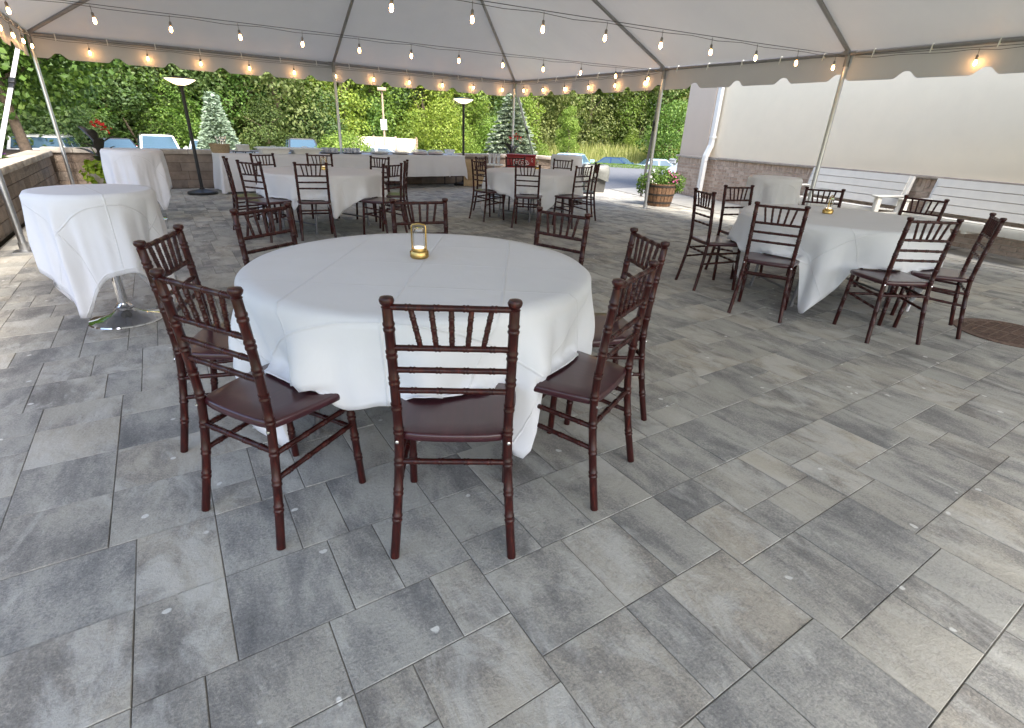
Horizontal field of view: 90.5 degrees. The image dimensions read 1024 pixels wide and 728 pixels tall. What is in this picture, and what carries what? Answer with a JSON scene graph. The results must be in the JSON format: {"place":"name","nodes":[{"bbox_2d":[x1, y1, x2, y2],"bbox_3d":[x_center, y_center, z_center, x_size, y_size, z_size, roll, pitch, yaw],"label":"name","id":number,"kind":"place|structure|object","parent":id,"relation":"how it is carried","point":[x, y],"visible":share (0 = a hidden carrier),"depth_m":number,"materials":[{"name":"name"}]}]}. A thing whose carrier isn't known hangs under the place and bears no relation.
{"place":"outdoors","nodes":[
{"label":"outdoors","id":0,"kind":"place"},
{"bbox_2d":[0,184,1023,727],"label":"patio","id":1,"kind":"structure","parent":0,"point":[812,516],"depth_m":1.86,"materials":[{"name":"grey stone"}]},
{"bbox_2d":[89,173,106,183],"bbox_3d":[-6.977,-3.083,8.786,0.445,0.420,0.445,-13,29,-30],"label":"planter","id":2,"kind":"object","parent":1,"relation":"on","point":[99,180],"visible":0.2,"depth_m":8.56,"materials":[{"name":"stone"}]},
{"bbox_2d":[79,159,105,183],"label":"sweet potato vine","id":3,"kind":"object","parent":2,"relation":"in","point":[88,166],"visible":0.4,"depth_m":8.47,"materials":[{"name":"green plant"}]},
{"bbox_2d":[77,117,115,160],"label":"canna plant","id":4,"kind":"object","parent":2,"relation":"in","point":[98,142],"visible":0.78,"depth_m":8.43,"materials":[{"name":"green plant"}]},
{"bbox_2d":[88,275,162,329],"bbox_3d":[-2.744,-0.724,3.466,0.662,0.886,0.662,23,32,38],"label":"cocktail table","id":5,"kind":"object","parent":1,"relation":"on","point":[125,314],"visible":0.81,"depth_m":3.56,"materials":[{"name":"silver metal"}]},
{"bbox_2d":[19,184,174,317],"bbox_3d":[-2.742,-0.784,3.439,0.725,0.765,0.713,-13,29,-30],"label":"tablecloth","id":6,"kind":"object","parent":5,"relation":"on","point":[82,238],"visible":0.91,"depth_m":3.16,"materials":[{"name":"white fabric"}]},
{"bbox_2d":[133,224,233,452],"bbox_3d":[-1.252,-0.121,2.260,0.450,0.918,0.428,-2,25,-10],"label":"banquet chair","id":7,"kind":"object","parent":1,"relation":"on","point":[205,335],"visible":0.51,"depth_m":2.13,"materials":[{"name":"brown wood"}]},
{"bbox_2d":[162,76,217,194],"bbox_3d":[-5.975,-4.223,9.471,0.550,2.000,0.550,2,25,0],"label":"floor lamp","id":8,"kind":"object","parent":1,"relation":"on","point":[180,81],"visible":1,"depth_m":9.39,"materials":[{"name":"metal"}]},
{"bbox_2d":[222,156,272,231],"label":"banquet chair","id":9,"kind":"object","parent":1,"relation":"on","point":[236,197],"visible":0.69,"depth_m":6.41,"materials":[{"name":"brown wood"}]},
{"bbox_2d":[149,268,365,550],"bbox_3d":[-0.859,0.101,1.810,0.428,0.918,0.450,14,27,23],"label":"banquet chair","id":10,"kind":"object","parent":1,"relation":"on","point":[256,395],"visible":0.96,"depth_m":1.69,"materials":[{"name":"brown wood"}]},
{"bbox_2d":[229,202,297,265],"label":"banquet chair","id":11,"kind":"object","parent":1,"relation":"on","point":[235,213],"visible":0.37,"depth_m":2.80,"materials":[{"name":"brown wood"}]},
{"bbox_2d":[235,159,297,242],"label":"banquet chair","id":12,"kind":"object","parent":1,"relation":"on","point":[267,202],"visible":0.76,"depth_m":6.06,"materials":[{"name":"brown wood"}]},
{"bbox_2d":[39,147,506,188],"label":"retaining wall","id":13,"kind":"structure","parent":1,"relation":"on","point":[181,165],"depth_m":10.45,"materials":[{"name":"stone"}]},
{"bbox_2d":[292,162,336,240],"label":"banquet chair","id":14,"kind":"object","parent":1,"relation":"on","point":[329,212],"visible":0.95,"depth_m":6.19,"materials":[{"name":"brown wood"}]},
{"bbox_2d":[313,409,321,433],"bbox_3d":[-0.440,-0.134,2.567,1.558,0.742,1.558,2,25,0],"label":"round table","id":15,"kind":"object","parent":1,"relation":"on","point":[316,421],"visible":0.11,"depth_m":2.38,"materials":[{"name":"metal"}]},
{"bbox_2d":[228,233,594,458],"bbox_3d":[-0.438,-0.148,2.560,1.628,0.728,1.676,-1,25,-9],"label":"tablecloth","id":16,"kind":"object","parent":15,"relation":"on","point":[313,309],"visible":0.89,"depth_m":1.96,"materials":[{"name":"white fabric"}]},
{"bbox_2d":[410,223,428,258],"bbox_3d":[-0.455,-0.604,2.479,0.092,0.168,0.092,2,25,0],"label":"table lantern","id":17,"kind":"object","parent":16,"relation":"on","point":[418,250],"visible":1,"depth_m":2.47,"materials":[{"name":"gold metal"}]},
{"bbox_2d":[281,198,369,233],"bbox_3d":[-2.614,-2.295,7.086,1.588,0.742,1.588,16,28,27],"label":"round table","id":18,"kind":"object","parent":1,"relation":"on","point":[316,221],"visible":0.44,"depth_m":6.96,"materials":[{"name":"wood"}]},
{"bbox_2d":[256,166,387,222],"bbox_3d":[-2.605,-2.321,7.072,1.682,0.699,1.731,-13,29,-30],"label":"tablecloth","id":19,"kind":"object","parent":18,"relation":"on","point":[349,187],"visible":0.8,"depth_m":6.42,"materials":[{"name":"white fabric"}]},
{"bbox_2d":[361,163,407,234],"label":"banquet chair","id":20,"kind":"object","parent":1,"relation":"on","point":[383,200],"visible":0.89,"depth_m":6.57,"materials":[{"name":"brown wood"}]},
{"bbox_2d":[379,159,411,228],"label":"banquet chair","id":21,"kind":"object","parent":1,"relation":"on","point":[397,194],"visible":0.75,"depth_m":7.22,"materials":[{"name":"brown wood"}]},
{"bbox_2d":[389,198,447,233],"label":"banquet chair","id":22,"kind":"object","parent":1,"relation":"on","point":[393,203],"visible":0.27,"depth_m":3.35,"materials":[{"name":"brown wood"}]},
{"bbox_2d":[378,295,522,559],"bbox_3d":[-0.191,0.160,1.744,0.428,0.918,0.450,1,25,-3],"label":"banquet chair","id":23,"kind":"object","parent":1,"relation":"on","point":[477,415],"visible":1,"depth_m":1.61,"materials":[{"name":"brown wood"}]},
{"bbox_2d":[469,159,503,221],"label":"banquet chair","id":24,"kind":"object","parent":1,"relation":"on","point":[487,192],"visible":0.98,"depth_m":8.11,"materials":[{"name":"brown wood"}]},
{"bbox_2d":[0,0,1023,253],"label":"frame tent","id":25,"kind":"object","parent":1,"relation":"on","point":[852,32],"visible":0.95,"depth_m":8.91,"materials":[{"name":"plastic"}]},
{"bbox_2d":[35,36,505,90],"bbox_3d":[-3.959,-6.242,10.812,9.431,0.235,0.039,-13,29,-30],"label":"string light","id":26,"kind":"object","parent":25,"relation":"hanging from","point":[255,59],"visible":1,"depth_m":10.07,"materials":[{"name":"white"}]},
{"bbox_2d":[4,0,662,80],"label":"string light","id":27,"kind":"object","parent":25,"relation":"hanging from","point":[95,22],"visible":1,"depth_m":6.74,"materials":[{"name":"white"}]},
{"bbox_2d":[389,0,844,69],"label":"string light","id":28,"kind":"object","parent":25,"relation":"hanging from","point":[543,24],"visible":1,"depth_m":5.50,"materials":[{"name":"white"}]},
{"bbox_2d":[511,164,541,227],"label":"banquet chair","id":29,"kind":"object","parent":1,"relation":"on","point":[538,197],"visible":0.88,"depth_m":7.57,"materials":[{"name":"brown wood"}]},
{"bbox_2d":[498,194,563,221],"bbox_3d":[0.352,-2.892,8.669,1.588,0.742,1.588,23,31,37],"label":"round table","id":30,"kind":"object","parent":1,"relation":"on","point":[529,214],"visible":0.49,"depth_m":8.61,"materials":[{"name":"wood"}]},
{"bbox_2d":[481,167,582,215],"bbox_3d":[0.350,-2.924,8.667,1.719,0.699,1.758,-13,29,-30],"label":"tablecloth","id":31,"kind":"object","parent":30,"relation":"on","point":[553,182],"visible":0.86,"depth_m":7.99,"materials":[{"name":"white fabric"}]},
{"bbox_2d":[534,206,591,265],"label":"banquet chair","id":32,"kind":"object","parent":1,"relation":"on","point":[586,218],"visible":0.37,"depth_m":3.11,"materials":[{"name":"brown wood"}]},
{"bbox_2d":[552,165,592,228],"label":"banquet chair","id":33,"kind":"object","parent":1,"relation":"on","point":[572,197],"visible":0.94,"depth_m":7.83,"materials":[{"name":"brown wood"}]},
{"bbox_2d":[512,260,658,510],"bbox_3d":[0.271,0.036,2.058,0.450,0.918,0.428,17,28,29],"label":"banquet chair","id":34,"kind":"object","parent":1,"relation":"on","point":[586,378],"visible":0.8,"depth_m":1.94,"materials":[{"name":"brown wood"}]},
{"bbox_2d":[564,227,669,424],"bbox_3d":[0.460,-0.199,2.589,0.450,0.918,0.428,-2,25,-11],"label":"banquet chair","id":35,"kind":"object","parent":1,"relation":"on","point":[600,318],"visible":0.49,"depth_m":2.50,"materials":[{"name":"brown wood"}]},
{"bbox_2d":[645,182,675,206],"bbox_3d":[3.185,-3.670,10.980,0.668,0.455,0.668,-13,29,-30],"label":"barrel planter","id":36,"kind":"object","parent":1,"relation":"on","point":[664,193],"visible":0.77,"depth_m":10.75,"materials":[{"name":"brown wood"}]},
{"bbox_2d":[636,167,686,193],"bbox_3d":[3.205,-3.932,10.896,1.054,0.568,0.718,7,25,9],"label":"flower bouquet","id":37,"kind":"object","parent":36,"relation":"in","point":[657,177],"visible":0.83,"depth_m":10.79,"materials":[{"name":"green plant"}]},
{"bbox_2d":[675,187,740,290],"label":"banquet chair","id":38,"kind":"object","parent":1,"relation":"on","point":[709,240],"visible":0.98,"depth_m":4.87,"materials":[{"name":"brown wood"}]},
{"bbox_2d":[704,185,763,278],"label":"banquet chair","id":39,"kind":"object","parent":1,"relation":"on","point":[723,207],"visible":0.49,"depth_m":5.46,"materials":[{"name":"brown wood"}]},
{"bbox_2d":[727,201,810,322],"bbox_3d":[2.149,-0.871,4.216,0.428,0.918,0.450,17,28,28],"label":"banquet chair","id":40,"kind":"object","parent":1,"relation":"on","point":[790,264],"visible":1,"depth_m":4.08,"materials":[{"name":"brown wood"}]},
{"bbox_2d":[785,186,845,275],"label":"banquet chair","id":41,"kind":"object","parent":1,"relation":"on","point":[838,204],"visible":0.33,"depth_m":5.55,"materials":[{"name":"brown wood"}]},
{"bbox_2d":[749,264,896,306],"bbox_3d":[2.960,-1.004,4.788,1.628,0.742,1.628,0,25,-6],"label":"round table","id":42,"kind":"object","parent":1,"relation":"on","point":[791,302],"visible":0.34,"depth_m":4.78,"materials":[{"name":"wood"}]},
{"bbox_2d":[727,204,950,313],"bbox_3d":[2.967,-1.020,4.791,1.681,0.732,1.730,19,29,32],"label":"tablecloth","id":43,"kind":"object","parent":42,"relation":"on","point":[836,246],"visible":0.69,"depth_m":4.15,"materials":[{"name":"white fabric"}]},
{"bbox_2d":[832,217,963,344],"bbox_3d":[2.860,-0.653,3.806,0.428,0.918,0.450,1,25,-3],"label":"banquet chair","id":44,"kind":"object","parent":1,"relation":"on","point":[891,277],"visible":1,"depth_m":3.70,"materials":[{"name":"brown wood"}]},
{"bbox_2d":[853,195,949,292],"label":"banquet chair","id":45,"kind":"object","parent":1,"relation":"on","point":[940,215],"visible":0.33,"depth_m":4.98,"materials":[{"name":"brown wood"}]},
{"bbox_2d":[890,213,1006,338],"bbox_3d":[3.422,-0.728,4.024,0.450,0.918,0.428,16,28,28],"label":"banquet chair","id":46,"kind":"object","parent":1,"relation":"on","point":[992,228],"visible":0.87,"depth_m":3.93,"materials":[{"name":"brown wood"}]},
{"bbox_2d":[953,318,1023,347],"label":"manhole cover","id":47,"kind":"object","parent":1,"relation":"on","point":[1005,333],"visible":0.81,"depth_m":4.16,"materials":[{"name":"metal"}]},
{"bbox_3d":[-5.127,-2.464,7.010,0.662,0.915,0.662,-11,28,-28],"label":"cocktail table","id":48,"kind":"object","parent":1,"relation":"on","visible":0},
{"bbox_2d":[100,148,171,209],"bbox_3d":[-5.123,-2.537,6.978,0.695,0.766,0.723,17,28,28],"label":"tablecloth","id":49,"kind":"object","parent":48,"relation":"on","point":[141,166],"visible":0.86,"depth_m":6.70,"materials":[{"name":"white fabric"}]},
{"bbox_3d":[1.202,-4.228,11.475,0.662,0.903,0.662,21,31,35],"label":"cocktail table","id":50,"kind":"object","parent":1,"relation":"on","visible":0},
{"bbox_2d":[550,154,581,172],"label":"tablecloth","id":51,"kind":"object","parent":50,"relation":"on","point":[577,160],"visible":0.48,"depth_m":11.09,"materials":[{"name":"white fabric"}]},
{"bbox_3d":[3.647,-2.190,7.249,0.662,0.903,0.662,4,25,4],"label":"cocktail table","id":52,"kind":"object","parent":1,"relation":"on","visible":0},
{"bbox_2d":[739,175,802,210],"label":"tablecloth","id":53,"kind":"object","parent":52,"relation":"on","point":[771,189],"visible":0.66,"depth_m":6.87,"materials":[{"name":"white fabric"}]},
{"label":"folding table","id":54,"kind":"object","parent":1,"relation":"on","visible":0},
{"bbox_2d":[212,152,317,193],"bbox_3d":[-5.085,-4.012,10.589,1.998,0.716,0.908,-16,30,-35],"label":"tablecloth","id":55,"kind":"object","parent":54,"relation":"on","point":[220,179],"visible":0.48,"depth_m":10.08,"materials":[{"name":"white fabric"}]},
{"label":"folding table","id":56,"kind":"object","parent":1,"relation":"on","visible":0},
{"bbox_2d":[316,153,402,185],"bbox_3d":[-3.623,-4.455,11.634,2.020,0.667,0.922,-16,30,-35],"label":"tablecloth","id":57,"kind":"object","parent":56,"relation":"on","point":[362,160],"visible":0.28,"depth_m":11.31,"materials":[{"name":"white fabric"}]},
{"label":"folding table","id":58,"kind":"object","parent":1,"relation":"on","visible":0},
{"bbox_2d":[389,153,467,180],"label":"tablecloth","id":59,"kind":"object","parent":58,"relation":"on","point":[449,165],"visible":0.7,"depth_m":12.38,"materials":[{"name":"white fabric"}]},
{"bbox_2d":[582,163,609,191],"bbox_3d":[2.143,-4.837,13.198,0.719,0.650,0.720,2,25,0],"label":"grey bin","id":60,"kind":"object","parent":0,"point":[603,174],"visible":0.72,"depth_m":12.91,"materials":[{"name":"plastic"}]},
{"bbox_2d":[534,138,680,163],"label":"tall grass","id":61,"kind":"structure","parent":0,"point":[600,151],"depth_m":50.21,"materials":[{"name":"green plant"}]},
{"bbox_2d":[582,163,668,188],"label":"driveway","id":62,"kind":"structure","parent":0,"point":[620,177],"depth_m":18.53,"materials":[{"name":"grey asphalt"}]},
{"bbox_2d":[612,187,1023,271],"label":"concrete walk","id":63,"kind":"structure","parent":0,"point":[990,259],"depth_m":7.48,"materials":[{"name":"grey concrete"}]},
{"bbox_2d":[798,167,915,214],"bbox_3d":[5.786,-2.924,9.009,0.742,0.941,1.970,-6,26,-18],"label":"bench","id":64,"kind":"object","parent":63,"relation":"on","point":[876,196],"visible":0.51,"depth_m":8.73,"materials":[{"name":"white wood"}]},
{"bbox_2d":[897,178,1023,240],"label":"bench","id":65,"kind":"object","parent":63,"relation":"on","point":[973,227],"visible":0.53,"depth_m":7.21,"materials":[{"name":"white wood"}]},
{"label":"ground","id":66,"kind":"structure","parent":0,"visible":0},
{"bbox_2d":[2,149,19,155],"bbox_3d":[-8.037,-1.245,6.088,3.500,1.840,14.800,-13,29,-30],"label":"planting bed","id":67,"kind":"object","parent":66,"relation":"on","point":[7,152],"depth_m":10.98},
{"bbox_2d":[0,35,133,151],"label":"maple tree","id":68,"kind":"object","parent":67,"relation":"on","point":[25,71],"visible":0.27,"depth_m":10.90,"materials":[{"name":"green plant"}]},
{"bbox_2d":[0,150,59,247],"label":"retaining wall","id":69,"kind":"structure","parent":66,"relation":"on","point":[24,170],"depth_m":7.10,"materials":[{"name":"stone"}]},
{"bbox_2d":[0,37,110,148],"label":"tree","id":70,"kind":"object","parent":66,"relation":"on","point":[30,119],"visible":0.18,"depth_m":17.94,"materials":[{"name":"green plant"}]},
{"bbox_2d":[23,75,114,146],"bbox_3d":[-19.916,-10.386,22.218,3.890,4.646,3.956,8,25,12],"label":"shrub","id":71,"kind":"object","parent":66,"relation":"on","point":[85,118],"visible":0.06,"depth_m":22.39,"materials":[{"name":"green plant"}]},
{"bbox_2d":[55,58,169,144],"bbox_3d":[-20.609,-13.745,25.483,5.452,8.342,5.315,7,25,10],"label":"tree","id":72,"kind":"object","parent":66,"relation":"on","point":[117,101],"visible":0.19,"depth_m":25.05,"materials":[{"name":"green plant"}]},
{"bbox_2d":[59,60,196,142],"bbox_3d":[-21.555,-16.566,27.783,7.995,10.849,8.280,3,25,1],"label":"tree","id":73,"kind":"object","parent":66,"relation":"on","point":[146,73],"visible":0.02,"depth_m":25.80,"materials":[{"name":"green plant"}]},
{"bbox_2d":[56,75,201,146],"bbox_3d":[-19.312,-12.546,26.357,7.654,4.308,7.638,-13,29,-30],"label":"sumac shrub","id":74,"kind":"object","parent":66,"relation":"on","point":[129,128],"visible":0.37,"depth_m":25.51,"materials":[{"name":"green plant"}]},
{"bbox_2d":[84,61,245,146],"bbox_3d":[-19.412,-16.080,27.872,8.614,10.916,7.907,17,29,29],"label":"tree","id":75,"kind":"object","parent":66,"relation":"on","point":[206,77],"visible":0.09,"depth_m":27.10,"materials":[{"name":"green plant"}]},
{"bbox_2d":[133,76,201,148],"bbox_3d":[-18.078,-12.650,27.183,4.090,4.802,4.021,16,28,27],"label":"shrub","id":76,"kind":"object","parent":66,"relation":"on","point":[176,105],"visible":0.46,"depth_m":26.43,"materials":[{"name":"green plant"}]},
{"bbox_2d":[196,91,240,149],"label":"spruce tree","id":77,"kind":"object","parent":66,"relation":"on","point":[215,122],"visible":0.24,"depth_m":20.50,"materials":[{"name":"green plant"}]},
{"bbox_2d":[168,65,302,148],"bbox_3d":[-16.649,-17.472,30.924,7.356,10.235,7.617,20,30,33],"label":"tree","id":78,"kind":"object","parent":66,"relation":"on","point":[238,82],"visible":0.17,"depth_m":29.52,"materials":[{"name":"green plant"}]},
{"bbox_2d":[188,68,338,149],"bbox_3d":[-14.403,-18.190,30.296,8.838,13.456,9.627,17,28,29],"label":"tree","id":79,"kind":"object","parent":66,"relation":"on","point":[270,77],"visible":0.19,"depth_m":29.70,"materials":[{"name":"green plant"}]},
{"bbox_2d":[236,95,300,149],"bbox_3d":[-14.229,-13.589,30.036,3.620,4.081,3.636,3,25,0],"label":"shrub","id":80,"kind":"object","parent":66,"relation":"on","point":[267,137],"visible":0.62,"depth_m":29.33,"materials":[{"name":"green plant"}]},
{"bbox_2d":[263,75,370,139],"bbox_3d":[-13.522,-19.425,33.894,7.995,11.642,8.280,3,25,2],"label":"tree","id":81,"kind":"object","parent":66,"relation":"on","point":[311,88],"visible":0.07,"depth_m":31.93,"materials":[{"name":"green plant"}]},
{"bbox_2d":[285,90,355,150],"bbox_3d":[-11.792,-14.545,31.809,4.180,4.908,4.110,-19,32,-39],"label":"shrub","id":82,"kind":"object","parent":66,"relation":"on","point":[329,121],"visible":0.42,"depth_m":31.02,"materials":[{"name":"green plant"}]},
{"bbox_2d":[303,76,374,149],"bbox_3d":[-10.974,-17.865,32.894,4.981,9.832,4.964,22,31,36],"label":"tree","id":83,"kind":"object","parent":66,"relation":"on","point":[356,103],"visible":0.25,"depth_m":32.49,"materials":[{"name":"green plant"}]},
{"bbox_2d":[330,81,419,136],"bbox_3d":[-10.121,-19.215,36.240,7.196,10.425,7.452,0,25,-5],"label":"tree","id":84,"kind":"object","parent":66,"relation":"on","point":[390,100],"visible":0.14,"depth_m":35.10,"materials":[{"name":"green plant"}]},
{"bbox_2d":[350,96,399,137],"bbox_3d":[-9.886,-16.102,35.550,4.386,4.945,4.406,23,32,37],"label":"shrub","id":85,"kind":"object","parent":66,"relation":"on","point":[379,131],"visible":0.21,"depth_m":34.17,"materials":[{"name":"green plant"}]},
{"bbox_2d":[353,136,417,151],"bbox_3d":[-8.442,-14.205,33.889,4.595,1.840,0.140,-13,29,-30],"label":"enclosure","id":86,"kind":"object","parent":66,"relation":"on","point":[395,143],"visible":0.39,"depth_m":34.06,"materials":[{"name":"white wood"}]},
{"bbox_2d":[365,82,434,136],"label":"tree","id":87,"kind":"object","parent":66,"relation":"on","point":[400,96],"visible":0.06,"depth_m":36.43,"materials":[{"name":"green plant"}]},
{"bbox_2d":[397,109,439,152],"bbox_3d":[-6.805,-15.825,36.130,3.661,4.372,3.723,-12,28,-29],"label":"shrub","id":88,"kind":"object","parent":66,"relation":"on","point":[411,130],"visible":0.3,"depth_m":35.30,"materials":[{"name":"green plant"}]},
{"bbox_2d":[394,85,453,150],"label":"tree","id":89,"kind":"object","parent":66,"relation":"on","point":[430,95],"visible":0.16,"depth_m":36.32,"materials":[{"name":"green plant"}]},
{"bbox_2d":[409,96,468,152],"bbox_3d":[-5.138,-15.956,35.408,4.330,4.882,4.350,15,27,25],"label":"shrub","id":90,"kind":"object","parent":66,"relation":"on","point":[438,132],"visible":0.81,"depth_m":34.42,"materials":[{"name":"green plant"}]},
{"bbox_2d":[444,88,490,152],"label":"tree","id":91,"kind":"object","parent":66,"relation":"on","point":[476,102],"visible":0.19,"depth_m":38.52,"materials":[{"name":"green plant"}]},
{"bbox_2d":[469,116,502,153],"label":"shrub","id":92,"kind":"object","parent":66,"relation":"on","point":[483,131],"visible":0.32,"depth_m":38.59,"materials":[{"name":"green plant"}]},
{"bbox_2d":[484,92,537,154],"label":"spruce tree","id":93,"kind":"object","parent":66,"relation":"on","point":[499,138],"visible":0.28,"depth_m":25.86,"materials":[{"name":"green plant"}]},
{"bbox_2d":[482,92,545,150],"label":"tree","id":94,"kind":"object","parent":66,"relation":"on","point":[527,106],"visible":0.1,"depth_m":44.17,"materials":[{"name":"green plant"}]},
{"bbox_2d":[500,90,585,150],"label":"tree","id":95,"kind":"object","parent":66,"relation":"on","point":[545,131],"visible":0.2,"depth_m":49.66,"materials":[{"name":"green plant"}]},
{"bbox_2d":[531,90,598,143],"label":"tree","id":96,"kind":"object","parent":66,"relation":"on","point":[582,119],"visible":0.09,"depth_m":52.27,"materials":[{"name":"green plant"}]},
{"bbox_2d":[553,106,582,153],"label":"tree","id":97,"kind":"object","parent":66,"relation":"on","point":[569,125],"visible":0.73,"depth_m":35.93,"materials":[{"name":"green plant"}]},
{"bbox_2d":[550,87,641,148],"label":"tree","id":98,"kind":"object","parent":66,"relation":"on","point":[603,112],"visible":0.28,"depth_m":51.54,"materials":[{"name":"green plant"}]},
{"bbox_2d":[577,88,655,147],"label":"tree","id":99,"kind":"object","parent":66,"relation":"on","point":[631,108],"visible":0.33,"depth_m":52.25,"materials":[{"name":"green plant"}]},
{"bbox_2d":[597,66,690,148],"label":"tree","id":100,"kind":"object","parent":66,"relation":"on","point":[641,131],"visible":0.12,"depth_m":51.71,"materials":[{"name":"green plant"}]},
{"bbox_2d":[635,98,687,164],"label":"shrub","id":101,"kind":"object","parent":66,"relation":"on","point":[670,134],"visible":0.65,"depth_m":44.62,"materials":[{"name":"green plant"}]},
{"bbox_2d":[636,65,690,147],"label":"tree","id":102,"kind":"object","parent":66,"relation":"on","point":[653,105],"visible":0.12,"depth_m":51.67,"materials":[{"name":"green plant"}]},
{"bbox_2d":[675,67,1023,259],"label":"building","id":103,"kind":"structure","parent":66,"relation":"on","point":[927,132],"depth_m":8.81,"materials":[{"name":"beige paint"}]},
{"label":"parking lot","id":104,"kind":"structure","parent":0,"visible":0},
{"bbox_2d":[7,132,79,149],"bbox_3d":[-17.311,-7.847,19.235,2.270,1.720,4.601,-10,28,-26],"label":"parked car","id":105,"kind":"object","parent":104,"relation":"on","point":[39,141],"visible":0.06,"depth_m":17.58,"materials":[{"name":"white paint"}]},
{"bbox_2d":[87,137,137,147],"bbox_3d":[-18.181,-9.579,23.275,4.613,1.440,2.270,24,32,39],"label":"parked car","id":106,"kind":"object","parent":104,"relation":"on","point":[118,142],"visible":0.05,"depth_m":22.81,"materials":[{"name":"blue paint"}]},
{"bbox_2d":[136,132,187,148],"bbox_3d":[-17.272,-10.376,24.910,2.270,1.720,4.601,-15,30,-33],"label":"parked car","id":107,"kind":"object","parent":104,"relation":"on","point":[145,140],"visible":0.33,"depth_m":24.28,"materials":[{"name":"white paint"}]},
{"bbox_2d":[315,128,373,151],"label":"clipped bush","id":108,"kind":"object","parent":104,"relation":"on","point":[356,145],"visible":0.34,"depth_m":24.10,"materials":[{"name":"green plant"}]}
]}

